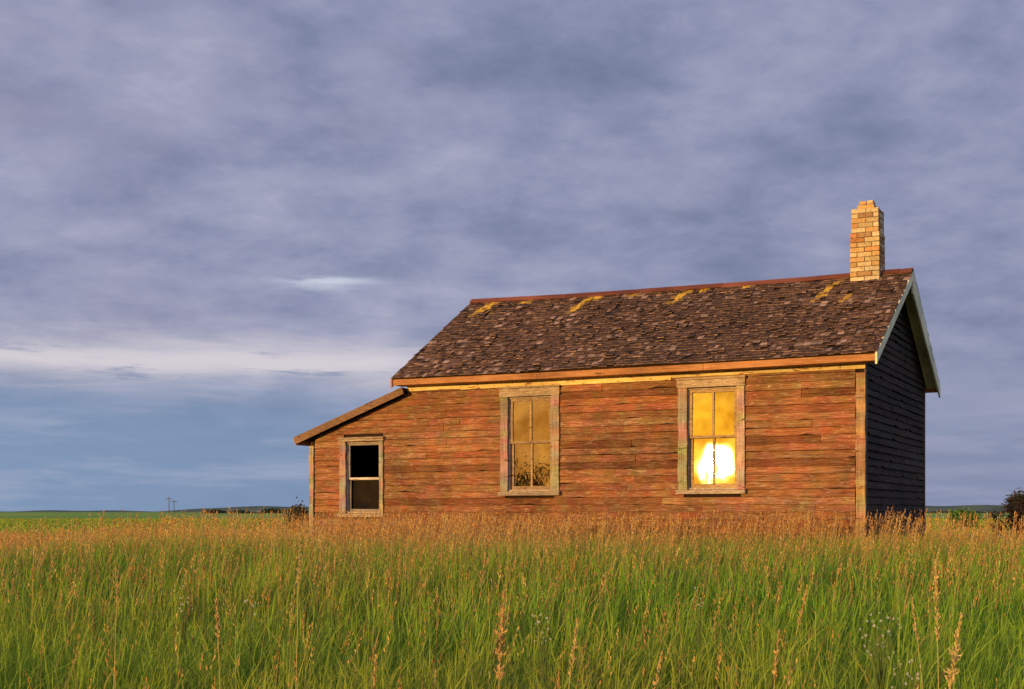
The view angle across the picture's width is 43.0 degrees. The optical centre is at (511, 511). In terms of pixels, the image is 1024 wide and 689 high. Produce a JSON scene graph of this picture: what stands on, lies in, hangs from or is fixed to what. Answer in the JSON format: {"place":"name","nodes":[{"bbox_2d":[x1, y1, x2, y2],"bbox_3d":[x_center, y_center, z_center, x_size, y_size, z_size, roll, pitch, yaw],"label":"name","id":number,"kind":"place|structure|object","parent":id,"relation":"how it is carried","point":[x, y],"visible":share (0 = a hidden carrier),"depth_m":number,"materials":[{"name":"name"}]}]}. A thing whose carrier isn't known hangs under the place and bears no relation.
{"place":"outdoors","nodes":[
{"label":"outdoors","id":0,"kind":"place"},
{"bbox_2d":[113,569,118,688],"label":"grass stalk","id":1,"kind":"object","parent":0,"point":[117,589],"depth_m":5.41,"materials":[{"name":"plant"}]},
{"bbox_2d":[295,532,301,688],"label":"grass stalk","id":2,"kind":"object","parent":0,"point":[299,570],"depth_m":5.21,"materials":[{"name":"brown plant"}]},
{"bbox_2d":[371,655,376,688],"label":"grass stalk","id":3,"kind":"object","parent":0,"point":[374,680],"depth_m":4.00,"materials":[{"name":"beige plant"}]},
{"bbox_2d":[494,591,506,688],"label":"grass stalk","id":4,"kind":"object","parent":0,"point":[500,635],"depth_m":3.91,"materials":[{"name":"beige plant"}]},
{"bbox_2d":[0,505,1007,511],"bbox_3d":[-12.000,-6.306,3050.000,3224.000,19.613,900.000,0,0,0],"label":"hills","id":5,"kind":"structure","parent":0,"point":[983,508],"depth_m":2707.88,"materials":[{"name":"green plant"}]},
{"bbox_2d":[0,512,1008,673],"bbox_3d":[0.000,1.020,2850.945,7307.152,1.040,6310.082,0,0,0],"label":"ground","id":6,"kind":"structure","parent":0,"point":[52,515],"depth_m":221.74,"materials":[{"name":"green plant"}]},
{"bbox_2d":[174,585,191,688],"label":"white wildflower","id":7,"kind":"object","parent":6,"relation":"on","point":[184,621],"visible":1,"depth_m":6.00,"materials":[{"name":"green plant"}]},
{"bbox_2d":[214,598,220,686],"bbox_3d":[-1.085,0.886,4.807,0.032,1.144,0.028,0,0,-9],"label":"grass stalk","id":8,"kind":"object","parent":6,"relation":"on","point":[217,627],"depth_m":4.81,"materials":[{"name":"brown plant"}]},
{"bbox_2d":[244,595,258,688],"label":"white wildflower","id":9,"kind":"object","parent":6,"relation":"on","point":[249,658],"visible":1,"depth_m":5.60,"materials":[{"name":"green plant"}]},
{"bbox_2d":[202,508,308,512],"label":"distant treeline","id":10,"kind":"object","parent":6,"relation":"on","point":[274,510],"visible":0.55,"depth_m":515.70,"materials":[{"name":"green plant"}]},
{"bbox_2d":[280,496,308,532],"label":"shrub","id":11,"kind":"object","parent":6,"relation":"on","point":[297,510],"visible":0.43,"depth_m":44.91,"materials":[{"name":"green plant"}]},
{"bbox_2d":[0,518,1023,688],"bbox_3d":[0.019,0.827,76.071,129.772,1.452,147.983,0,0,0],"label":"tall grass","id":12,"kind":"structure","parent":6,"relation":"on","point":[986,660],"depth_m":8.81,"materials":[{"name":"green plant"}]},
{"bbox_2d":[532,614,550,688],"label":"white wildflower","id":13,"kind":"object","parent":6,"relation":"on","point":[543,666],"visible":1,"depth_m":5.00,"materials":[{"name":"green plant"}]},
{"bbox_2d":[568,615,578,688],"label":"grass stalk","id":14,"kind":"object","parent":6,"relation":"on","point":[575,642],"depth_m":4.31,"materials":[{"name":"beige plant"}]},
{"bbox_2d":[293,200,940,554],"bbox_3d":[1.738,-1.719,21.681,9.593,6.039,5.251,0,0,27],"label":"farmhouse","id":15,"kind":"object","parent":6,"relation":"on","point":[802,395],"visible":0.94,"depth_m":19.50,"materials":[{"name":"red wood"}]},
{"bbox_2d":[337,436,384,516],"bbox_3d":[-2.440,-0.567,21.249,0.895,1.307,0.194,0,0,27],"label":"window","id":16,"kind":"structure","parent":15,"relation":"in","point":[364,494],"depth_m":21.32,"materials":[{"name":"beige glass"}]},
{"bbox_2d":[498,385,561,495],"bbox_3d":[0.285,-1.086,19.859,1.045,1.672,0.195,0,0,27],"label":"window","id":17,"kind":"structure","parent":15,"relation":"in","point":[529,426],"depth_m":19.89,"materials":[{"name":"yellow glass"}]},
{"bbox_2d":[675,375,746,493],"bbox_3d":[2.851,-1.088,18.554,1.032,1.668,0.192,0,0,27],"label":"window","id":18,"kind":"structure","parent":15,"relation":"in","point":[711,421],"depth_m":18.58,"materials":[{"name":"yellow glass"}]},
{"bbox_2d":[652,652,661,688],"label":"grass stalk","id":19,"kind":"object","parent":6,"relation":"on","point":[658,669],"depth_m":4.00,"materials":[{"name":"beige plant"}]},
{"bbox_2d":[692,587,703,685],"bbox_3d":[0.888,0.881,6.200,0.042,1.047,0.065,0,0,-24],"label":"white wildflower","id":20,"kind":"object","parent":6,"relation":"on","point":[699,639],"visible":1,"depth_m":6.20,"materials":[{"name":"green plant"}]},
{"bbox_2d":[772,630,779,688],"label":"grass stalk","id":21,"kind":"object","parent":6,"relation":"on","point":[776,660],"depth_m":4.21,"materials":[{"name":"beige plant"}]},
{"bbox_2d":[786,584,807,688],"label":"grass stalk","id":22,"kind":"object","parent":6,"relation":"on","point":[801,610],"depth_m":5.01,"materials":[{"name":"brown plant"}]},
{"bbox_2d":[859,612,899,688],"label":"white wildflower","id":23,"kind":"object","parent":6,"relation":"on","point":[879,679],"visible":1,"depth_m":4.59,"materials":[{"name":"green plant"}]},
{"bbox_2d":[891,659,920,688],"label":"white wildflower","id":24,"kind":"object","parent":6,"relation":"on","point":[907,676],"visible":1,"depth_m":4.29,"materials":[{"name":"green plant"}]},
{"bbox_2d":[911,597,922,688],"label":"grass stalk","id":25,"kind":"object","parent":6,"relation":"on","point":[915,619],"depth_m":4.91,"materials":[{"name":"brown plant"}]},
{"bbox_2d":[943,612,962,688],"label":"grass stalk","id":26,"kind":"object","parent":6,"relation":"on","point":[954,655],"depth_m":3.71,"materials":[{"name":"beige plant"}]},
{"bbox_2d":[944,507,983,527],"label":"shrub","id":27,"kind":"object","parent":6,"relation":"on","point":[956,512],"visible":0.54,"depth_m":79.56,"materials":[{"name":"green plant"}]},
{"bbox_2d":[925,510,1006,512],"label":"distant treeline","id":28,"kind":"object","parent":6,"relation":"on","point":[967,511],"visible":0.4,"depth_m":696.95,"materials":[{"name":"green plant"}]},
{"bbox_2d":[982,487,1023,540],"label":"shrub","id":29,"kind":"object","parent":6,"relation":"on","point":[1015,501],"visible":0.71,"depth_m":33.91,"materials":[{"name":"green plant"}]},
{"bbox_2d":[0,507,1023,688],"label":"seeding grass","id":30,"kind":"structure","parent":0,"point":[372,532],"depth_m":12.17,"materials":[{"name":"brown plant"}]},
{"bbox_2d":[0,0,1023,511],"label":"sky","id":31,"kind":"structure","parent":0,"point":[227,227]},
{"bbox_2d":[933,559,940,688],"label":"grass stalk","id":32,"kind":"object","parent":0,"point":[936,607],"depth_m":4.61,"materials":[{"name":"brown plant"}]}
]}

